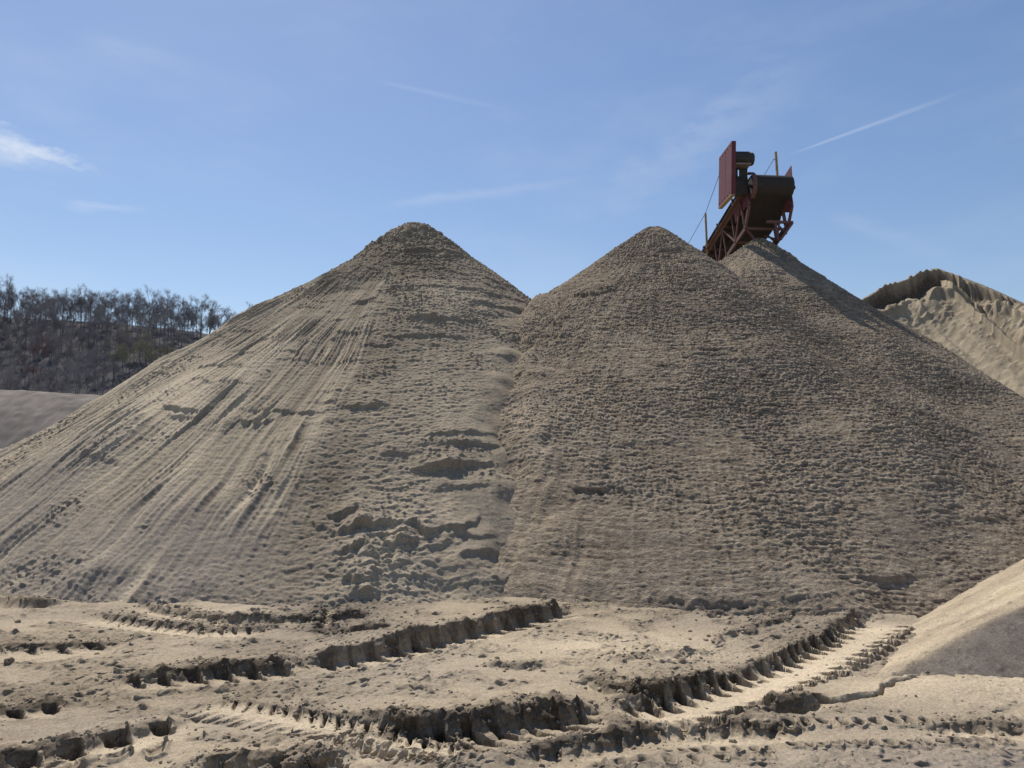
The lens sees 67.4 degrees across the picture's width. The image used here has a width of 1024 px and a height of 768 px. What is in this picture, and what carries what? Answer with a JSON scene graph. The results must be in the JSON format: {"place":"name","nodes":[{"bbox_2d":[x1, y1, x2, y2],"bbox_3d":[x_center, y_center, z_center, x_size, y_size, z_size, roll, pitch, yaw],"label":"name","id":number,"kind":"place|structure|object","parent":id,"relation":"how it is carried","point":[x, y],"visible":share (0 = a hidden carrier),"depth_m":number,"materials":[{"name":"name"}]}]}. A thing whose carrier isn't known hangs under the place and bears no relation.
{"place":"outdoors","nodes":[
{"label":"outdoors","id":0,"kind":"place"},
{"bbox_2d":[0,317,208,395],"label":"hill","id":1,"kind":"structure","parent":0,"point":[130,372],"depth_m":268.31,"materials":[{"name":"plant"}]},
{"bbox_2d":[0,340,12,362],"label":"bare tree","id":2,"kind":"object","parent":1,"relation":"on","point":[2,343],"visible":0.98,"depth_m":257.55,"materials":[{"name":"grey plant"}]},
{"bbox_2d":[0,301,12,329],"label":"bare tree","id":3,"kind":"object","parent":1,"relation":"on","point":[6,309],"visible":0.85,"depth_m":293.41,"materials":[{"name":"grey plant"}]},
{"bbox_2d":[0,321,16,350],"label":"bare tree","id":4,"kind":"object","parent":1,"relation":"on","point":[7,330],"visible":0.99,"depth_m":271.10,"materials":[{"name":"grey plant"}]},
{"bbox_2d":[1,310,15,330],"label":"bare tree","id":5,"kind":"object","parent":1,"relation":"on","point":[4,319],"visible":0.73,"depth_m":290.88,"materials":[{"name":"grey plant"}]},
{"bbox_2d":[1,281,17,318],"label":"bare tree","id":6,"kind":"object","parent":1,"relation":"on","point":[8,290],"visible":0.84,"depth_m":312.09,"materials":[{"name":"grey plant"}]},
{"bbox_2d":[0,365,23,389],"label":"bare tree","id":7,"kind":"object","parent":1,"relation":"on","point":[11,377],"visible":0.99,"depth_m":207.87,"materials":[{"name":"grey plant"}]},
{"bbox_2d":[7,324,23,344],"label":"bare tree","id":8,"kind":"object","parent":1,"relation":"on","point":[15,334],"visible":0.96,"depth_m":271.12,"materials":[{"name":"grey plant"}]},
{"bbox_2d":[9,344,22,359],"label":"bare tree","id":9,"kind":"object","parent":1,"relation":"on","point":[17,350],"visible":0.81,"depth_m":252.57,"materials":[{"name":"grey plant"}]},
{"bbox_2d":[10,309,25,331],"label":"bare tree","id":10,"kind":"object","parent":1,"relation":"on","point":[16,321],"visible":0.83,"depth_m":283.28,"materials":[{"name":"grey plant"}]},
{"bbox_2d":[18,361,32,379],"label":"bare tree","id":11,"kind":"object","parent":1,"relation":"on","point":[22,370],"visible":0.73,"depth_m":237.90,"materials":[{"name":"grey plant"}]},
{"bbox_2d":[15,352,37,387],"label":"bare tree","id":12,"kind":"object","parent":1,"relation":"on","point":[28,369],"visible":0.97,"depth_m":229.42,"materials":[{"name":"grey plant"}]},
{"bbox_2d":[19,321,33,350],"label":"bare tree","id":13,"kind":"object","parent":1,"relation":"on","point":[24,330],"visible":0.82,"depth_m":271.62,"materials":[{"name":"grey plant"}]},
{"bbox_2d":[17,310,36,340],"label":"bare tree","id":14,"kind":"object","parent":1,"relation":"on","point":[24,321],"visible":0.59,"depth_m":281.51,"materials":[{"name":"grey plant"}]},
{"bbox_2d":[20,299,35,323],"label":"bare tree","id":15,"kind":"object","parent":1,"relation":"on","point":[30,308],"visible":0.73,"depth_m":286.50,"materials":[{"name":"grey plant"}]},
{"bbox_2d":[22,293,35,319],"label":"bare tree","id":16,"kind":"object","parent":1,"relation":"on","point":[25,301],"visible":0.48,"depth_m":297.44,"materials":[{"name":"grey plant"}]},
{"bbox_2d":[23,324,38,361],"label":"bare tree","id":17,"kind":"object","parent":1,"relation":"on","point":[30,335],"visible":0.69,"depth_m":256.93,"materials":[{"name":"grey plant"}]},
{"bbox_2d":[21,305,47,339],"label":"bare tree","id":18,"kind":"object","parent":1,"relation":"on","point":[34,322],"visible":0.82,"depth_m":269.46,"materials":[{"name":"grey plant"}]},
{"bbox_2d":[27,336,41,373],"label":"bare tree","id":19,"kind":"object","parent":1,"relation":"on","point":[29,340],"visible":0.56,"depth_m":245.73,"materials":[{"name":"grey plant"}]},
{"bbox_2d":[25,324,50,371],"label":"bare tree","id":20,"kind":"object","parent":1,"relation":"on","point":[33,349],"visible":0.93,"depth_m":240.36,"materials":[{"name":"grey plant"}]},
{"bbox_2d":[31,295,46,331],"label":"bare tree","id":21,"kind":"object","parent":1,"relation":"on","point":[41,299],"visible":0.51,"depth_m":294.82,"materials":[{"name":"grey plant"}]},
{"bbox_2d":[28,323,52,360],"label":"bare tree","id":22,"kind":"object","parent":1,"relation":"on","point":[38,330],"visible":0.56,"depth_m":262.39,"materials":[{"name":"grey plant"}]},
{"bbox_2d":[28,364,55,391],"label":"bare tree","id":23,"kind":"object","parent":1,"relation":"on","point":[39,377],"visible":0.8,"depth_m":212.53,"materials":[{"name":"grey plant"}]},
{"bbox_2d":[35,314,51,351],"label":"bare tree","id":24,"kind":"object","parent":1,"relation":"on","point":[43,330],"visible":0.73,"depth_m":271.39,"materials":[{"name":"grey plant"}]},
{"bbox_2d":[33,288,59,334],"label":"bare tree","id":25,"kind":"object","parent":1,"relation":"on","point":[47,304],"visible":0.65,"depth_m":291.61,"materials":[{"name":"grey plant"}]},
{"bbox_2d":[36,336,57,377],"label":"bare tree","id":26,"kind":"object","parent":1,"relation":"on","point":[44,349],"visible":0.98,"depth_m":242.56,"materials":[{"name":"grey plant"}]},
{"bbox_2d":[41,327,60,369],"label":"bare tree","id":27,"kind":"object","parent":1,"relation":"on","point":[51,339],"visible":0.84,"depth_m":246.23,"materials":[{"name":"grey plant"}]},
{"bbox_2d":[40,303,62,353],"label":"bare tree","id":28,"kind":"object","parent":1,"relation":"on","point":[55,325],"visible":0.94,"depth_m":268.83,"materials":[{"name":"grey plant"}]},
{"bbox_2d":[43,309,67,352],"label":"bare tree","id":29,"kind":"object","parent":1,"relation":"on","point":[61,321],"visible":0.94,"depth_m":270.52,"materials":[{"name":"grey plant"}]},
{"bbox_2d":[45,288,66,321],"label":"bare tree","id":30,"kind":"object","parent":1,"relation":"on","point":[55,292],"visible":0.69,"depth_m":302.68,"materials":[{"name":"grey plant"}]},
{"bbox_2d":[49,343,66,381],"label":"bare tree","id":31,"kind":"object","parent":1,"relation":"on","point":[56,356],"visible":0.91,"depth_m":241.50,"materials":[{"name":"grey plant"}]},
{"bbox_2d":[47,368,68,392],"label":"bare tree","id":32,"kind":"object","parent":1,"relation":"on","point":[52,376],"visible":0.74,"depth_m":220.47,"materials":[{"name":"grey plant"}]},
{"bbox_2d":[52,376,75,392],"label":"bare tree","id":33,"kind":"object","parent":1,"relation":"on","point":[63,378],"visible":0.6,"depth_m":221.75,"materials":[{"name":"grey plant"}]},
{"bbox_2d":[58,297,72,323],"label":"bare tree","id":34,"kind":"object","parent":1,"relation":"on","point":[62,312],"visible":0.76,"depth_m":292.94,"materials":[{"name":"grey plant"}]},
{"bbox_2d":[57,335,76,371],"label":"bare tree","id":35,"kind":"object","parent":1,"relation":"on","point":[70,346],"visible":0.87,"depth_m":247.45,"materials":[{"name":"grey plant"}]},
{"bbox_2d":[59,376,76,393],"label":"bare tree","id":36,"kind":"object","parent":1,"relation":"on","point":[69,385],"visible":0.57,"depth_m":214.42,"materials":[{"name":"grey plant"}]},
{"bbox_2d":[62,289,78,322],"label":"bare tree","id":37,"kind":"object","parent":1,"relation":"on","point":[71,300],"visible":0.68,"depth_m":312.53,"materials":[{"name":"grey plant"}]},
{"bbox_2d":[66,304,80,331],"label":"bare tree","id":38,"kind":"object","parent":1,"relation":"on","point":[75,318],"visible":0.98,"depth_m":295.32,"materials":[{"name":"grey plant"}]},
{"bbox_2d":[63,361,88,393],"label":"bare tree","id":39,"kind":"object","parent":1,"relation":"on","point":[79,379],"visible":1,"depth_m":216.42,"materials":[{"name":"grey plant"}]},
{"bbox_2d":[70,289,84,325],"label":"bare tree","id":40,"kind":"object","parent":1,"relation":"on","point":[78,300],"visible":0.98,"depth_m":303.11,"materials":[{"name":"grey plant"}]},
{"bbox_2d":[66,349,90,391],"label":"bare tree","id":41,"kind":"object","parent":1,"relation":"on","point":[84,355],"visible":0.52,"depth_m":235.20,"materials":[{"name":"grey plant"}]},
{"bbox_2d":[66,336,91,357],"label":"bare tree","id":42,"kind":"object","parent":1,"relation":"on","point":[81,338],"visible":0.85,"depth_m":262.75,"materials":[{"name":"grey plant"}]},
{"bbox_2d":[67,351,91,392],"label":"bare tree","id":43,"kind":"object","parent":1,"relation":"on","point":[73,367],"visible":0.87,"depth_m":224.23,"materials":[{"name":"grey plant"}]},
{"bbox_2d":[75,297,89,327],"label":"bare tree","id":44,"kind":"object","parent":1,"relation":"on","point":[80,305],"visible":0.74,"depth_m":303.06,"materials":[{"name":"grey plant"}]},
{"bbox_2d":[74,309,94,347],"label":"bare tree","id":45,"kind":"object","parent":1,"relation":"on","point":[81,316],"visible":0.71,"depth_m":276.79,"materials":[{"name":"grey plant"}]},
{"bbox_2d":[77,365,94,393],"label":"bare tree","id":46,"kind":"object","parent":1,"relation":"on","point":[87,377],"visible":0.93,"depth_m":224.67,"materials":[{"name":"grey plant"}]},
{"bbox_2d":[80,303,93,328],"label":"bare tree","id":47,"kind":"object","parent":1,"relation":"on","point":[85,310],"visible":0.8,"depth_m":294.78,"materials":[{"name":"grey plant"}]},
{"bbox_2d":[81,334,96,353],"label":"bare tree","id":48,"kind":"object","parent":1,"relation":"on","point":[90,345],"visible":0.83,"depth_m":263.06,"materials":[{"name":"grey plant"}]},
{"bbox_2d":[83,314,97,350],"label":"bare tree","id":49,"kind":"object","parent":1,"relation":"on","point":[90,332],"visible":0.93,"depth_m":264.68,"materials":[{"name":"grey plant"}]},
{"bbox_2d":[86,292,96,314],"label":"bare tree","id":50,"kind":"object","parent":1,"relation":"on","point":[91,306],"visible":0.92,"depth_m":304.77,"materials":[{"name":"grey plant"}]},
{"bbox_2d":[83,346,107,393],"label":"bare tree","id":51,"kind":"object","parent":1,"relation":"on","point":[94,360],"visible":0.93,"depth_m":234.20,"materials":[{"name":"grey plant"}]},
{"bbox_2d":[87,362,107,394],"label":"bare tree","id":52,"kind":"object","parent":1,"relation":"on","point":[94,370],"visible":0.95,"depth_m":227.07,"materials":[{"name":"grey plant"}]},
{"bbox_2d":[94,300,109,345],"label":"bare tree","id":53,"kind":"object","parent":1,"relation":"on","point":[98,316],"visible":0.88,"depth_m":276.25,"materials":[{"name":"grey plant"}]},
{"bbox_2d":[94,362,109,394],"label":"bare tree","id":54,"kind":"object","parent":1,"relation":"on","point":[105,375],"visible":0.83,"depth_m":232.10,"materials":[{"name":"grey plant"}]},
{"bbox_2d":[100,343,111,375],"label":"bare tree","id":55,"kind":"object","parent":1,"relation":"on","point":[104,349],"visible":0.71,"depth_m":250.16,"materials":[{"name":"grey plant"}]},
{"bbox_2d":[100,290,116,315],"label":"bare tree","id":56,"kind":"object","parent":1,"relation":"on","point":[107,306],"visible":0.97,"depth_m":303.73,"materials":[{"name":"grey plant"}]},
{"bbox_2d":[100,303,121,345],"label":"bare tree","id":57,"kind":"object","parent":1,"relation":"on","point":[105,313],"visible":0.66,"depth_m":278.96,"materials":[{"name":"grey plant"}]},
{"bbox_2d":[100,312,123,334],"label":"bare tree","id":58,"kind":"object","parent":1,"relation":"on","point":[107,324],"visible":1,"depth_m":269.79,"materials":[{"name":"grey plant"}]},
{"bbox_2d":[104,356,125,387],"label":"bare tree","id":59,"kind":"object","parent":1,"relation":"on","point":[117,368],"visible":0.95,"depth_m":237.80,"materials":[{"name":"grey plant"}]},
{"bbox_2d":[106,337,125,378],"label":"bare tree","id":60,"kind":"object","parent":1,"relation":"on","point":[116,354],"visible":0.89,"depth_m":248.16,"materials":[{"name":"grey plant"}]},
{"bbox_2d":[110,324,132,366],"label":"bare tree","id":61,"kind":"object","parent":1,"relation":"on","point":[122,334],"visible":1,"depth_m":257.10,"materials":[{"name":"grey plant"}]},
{"bbox_2d":[114,325,131,365],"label":"bare tree","id":62,"kind":"object","parent":1,"relation":"on","point":[125,341],"visible":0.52,"depth_m":261.63,"materials":[{"name":"grey plant"}]},
{"bbox_2d":[115,293,133,332],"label":"bare tree","id":63,"kind":"object","parent":1,"relation":"on","point":[129,308],"visible":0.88,"depth_m":298.67,"materials":[{"name":"grey plant"}]},
{"bbox_2d":[112,344,137,379],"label":"bare tree","id":64,"kind":"object","parent":1,"relation":"on","point":[125,357],"visible":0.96,"depth_m":248.25,"materials":[{"name":"grey plant"}]},
{"bbox_2d":[125,334,136,368],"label":"bare tree","id":65,"kind":"object","parent":1,"relation":"on","point":[130,346],"visible":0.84,"depth_m":259.86,"materials":[{"name":"grey plant"}]},
{"bbox_2d":[131,312,144,338],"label":"bare tree","id":66,"kind":"object","parent":1,"relation":"on","point":[140,322],"visible":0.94,"depth_m":275.62,"materials":[{"name":"grey plant"}]},
{"bbox_2d":[130,288,145,315],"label":"bare tree","id":67,"kind":"object","parent":1,"relation":"on","point":[136,298],"visible":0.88,"depth_m":320.09,"materials":[{"name":"grey plant"}]},
{"bbox_2d":[135,317,154,356],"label":"bare tree","id":68,"kind":"object","parent":1,"relation":"on","point":[143,327],"visible":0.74,"depth_m":272.34,"materials":[{"name":"grey plant"}]},
{"bbox_2d":[134,331,156,372],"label":"bare tree","id":69,"kind":"object","parent":1,"relation":"on","point":[144,346],"visible":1,"depth_m":248.93,"materials":[{"name":"grey plant"}]},
{"bbox_2d":[139,305,156,335],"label":"bare tree","id":70,"kind":"object","parent":1,"relation":"on","point":[148,312],"visible":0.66,"depth_m":291.34,"materials":[{"name":"grey plant"}]},
{"bbox_2d":[141,344,155,362],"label":"bare tree","id":71,"kind":"object","parent":1,"relation":"on","point":[146,354],"visible":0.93,"depth_m":255.09,"materials":[{"name":"grey plant"}]},
{"bbox_2d":[141,289,156,318],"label":"bare tree","id":72,"kind":"object","parent":1,"relation":"on","point":[150,306],"visible":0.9,"depth_m":307.83,"materials":[{"name":"grey plant"}]},
{"bbox_2d":[143,313,158,346],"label":"bare tree","id":73,"kind":"object","parent":1,"relation":"on","point":[153,329],"visible":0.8,"depth_m":277.23,"materials":[{"name":"grey plant"}]},
{"bbox_2d":[141,284,161,313],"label":"bare tree","id":74,"kind":"object","parent":1,"relation":"on","point":[155,298],"visible":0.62,"depth_m":325.70,"materials":[{"name":"grey plant"}]},
{"bbox_2d":[150,348,163,359],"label":"bare tree","id":75,"kind":"object","parent":1,"relation":"on","point":[159,351],"visible":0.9,"depth_m":260.59,"materials":[{"name":"grey plant"}]},
{"bbox_2d":[150,311,170,345],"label":"bare tree","id":76,"kind":"object","parent":1,"relation":"on","point":[164,323],"visible":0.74,"depth_m":280.99,"materials":[{"name":"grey plant"}]},
{"bbox_2d":[157,330,174,354],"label":"bare tree","id":77,"kind":"object","parent":1,"relation":"on","point":[165,340],"visible":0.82,"depth_m":270.09,"materials":[{"name":"grey plant"}]},
{"bbox_2d":[155,304,177,328],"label":"bare tree","id":78,"kind":"object","parent":1,"relation":"on","point":[162,310],"visible":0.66,"depth_m":291.40,"materials":[{"name":"grey plant"}]},
{"bbox_2d":[159,341,176,353],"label":"bare tree","id":79,"kind":"object","parent":1,"relation":"on","point":[167,349],"visible":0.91,"depth_m":261.95,"materials":[{"name":"grey plant"}]},
{"bbox_2d":[160,310,177,344],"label":"bare tree","id":80,"kind":"object","parent":1,"relation":"on","point":[169,327],"visible":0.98,"depth_m":279.52,"materials":[{"name":"grey plant"}]},
{"bbox_2d":[166,296,179,337],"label":"bare tree","id":81,"kind":"object","parent":1,"relation":"on","point":[171,301],"visible":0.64,"depth_m":296.63,"materials":[{"name":"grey plant"}]},
{"bbox_2d":[170,294,185,331],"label":"bare tree","id":82,"kind":"object","parent":1,"relation":"on","point":[179,305],"visible":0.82,"depth_m":307.35,"materials":[{"name":"grey plant"}]},
{"bbox_2d":[170,325,187,348],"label":"bare tree","id":83,"kind":"object","parent":1,"relation":"on","point":[178,336],"visible":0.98,"depth_m":277.41,"materials":[{"name":"grey plant"}]},
{"bbox_2d":[172,314,188,343],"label":"bare tree","id":84,"kind":"object","parent":1,"relation":"on","point":[182,323],"visible":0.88,"depth_m":291.64,"materials":[{"name":"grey plant"}]},
{"bbox_2d":[175,299,190,333],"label":"bare tree","id":85,"kind":"object","parent":1,"relation":"on","point":[181,310],"visible":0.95,"depth_m":305.42,"materials":[{"name":"grey plant"}]},
{"bbox_2d":[188,312,196,331],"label":"bare tree","id":86,"kind":"object","parent":1,"relation":"on","point":[192,320],"visible":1,"depth_m":293.97,"materials":[{"name":"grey plant"}]},
{"bbox_2d":[189,298,201,332],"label":"bare tree","id":87,"kind":"object","parent":1,"relation":"on","point":[196,307],"visible":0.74,"depth_m":313.86,"materials":[{"name":"grey plant"}]},
{"bbox_2d":[198,295,216,319],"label":"bare tree","id":88,"kind":"object","parent":1,"relation":"on","point":[203,305],"visible":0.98,"depth_m":308.09,"materials":[{"name":"grey plant"}]},
{"bbox_2d":[202,301,222,333],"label":"bare tree","id":89,"kind":"object","parent":1,"relation":"on","point":[211,311],"visible":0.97,"depth_m":309.89,"materials":[{"name":"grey plant"}]},
{"bbox_2d":[206,311,220,329],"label":"bare tree","id":90,"kind":"object","parent":1,"relation":"on","point":[214,324],"visible":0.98,"depth_m":300.24,"materials":[{"name":"grey plant"}]},
{"bbox_2d":[0,449,1023,767],"bbox_3d":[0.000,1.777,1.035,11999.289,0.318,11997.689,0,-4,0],"label":"ground","id":91,"kind":"structure","parent":0,"point":[574,641],"depth_m":5.13,"materials":[{"name":"beige sand"}]},
{"bbox_2d":[3,657,14,664],"bbox_3d":[-3.758,2.072,5.739,0.047,0.061,0.082,-1,-4,18],"label":"sand clod","id":92,"kind":"object","parent":91,"relation":"on","point":[10,660],"visible":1,"depth_m":5.72,"materials":[{"name":"beige sand"}]},
{"bbox_2d":[0,390,99,448],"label":"gravel pile","id":93,"kind":"object","parent":91,"relation":"on","point":[24,414],"visible":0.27,"depth_m":122.03,"materials":[{"name":"grey gravel"}]},
{"bbox_2d":[0,222,531,609],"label":"sand pile","id":94,"kind":"object","parent":91,"relation":"on","point":[329,440],"visible":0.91,"depth_m":9.99,"materials":[{"name":"beige sand"}]},
{"bbox_2d":[279,753,309,767],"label":"sand clod","id":95,"kind":"object","parent":91,"relation":"on","point":[297,760],"visible":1,"depth_m":3.95,"materials":[{"name":"beige sand"}]},
{"bbox_2d":[305,741,329,767],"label":"sand clod","id":96,"kind":"object","parent":91,"relation":"on","point":[317,754],"visible":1,"depth_m":3.98,"materials":[{"name":"beige sand"}]},
{"bbox_2d":[0,595,1021,767],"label":"sand crumbs","id":97,"kind":"object","parent":91,"relation":"on","point":[232,661],"visible":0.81,"depth_m":5.01,"materials":[{"name":"beige sand"}]},
{"bbox_2d":[689,141,795,261],"bbox_3d":[5.085,-0.758,28.614,2.471,8.873,22.003,0,-4,-6],"label":"conveyor","id":98,"kind":"object","parent":91,"relation":"on","point":[759,206],"visible":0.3,"depth_m":18.45,"materials":[{"name":"red metal"}]},
{"bbox_2d":[497,226,1023,627],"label":"sand pile","id":99,"kind":"object","parent":91,"relation":"on","point":[685,426],"visible":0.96,"depth_m":9.41,"materials":[{"name":"beige sand"}]},
{"bbox_2d":[719,238,1023,462],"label":"sand pile","id":100,"kind":"object","parent":91,"relation":"on","point":[985,404],"visible":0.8,"depth_m":14.14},
{"bbox_2d":[861,268,1023,396],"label":"sand pile","id":101,"kind":"object","parent":91,"relation":"on","point":[978,326],"visible":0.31,"depth_m":26.66,"materials":[{"name":"beige sand"}]},
{"bbox_2d":[874,559,1023,677],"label":"sand pile","id":102,"kind":"object","parent":91,"relation":"on","point":[978,629],"visible":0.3,"depth_m":5.80,"materials":[{"name":"beige sand"}]},
{"bbox_2d":[0,0,1023,333],"label":"sky","id":103,"kind":"structure","parent":0,"point":[233,153],"materials":[{"name":"blue"}]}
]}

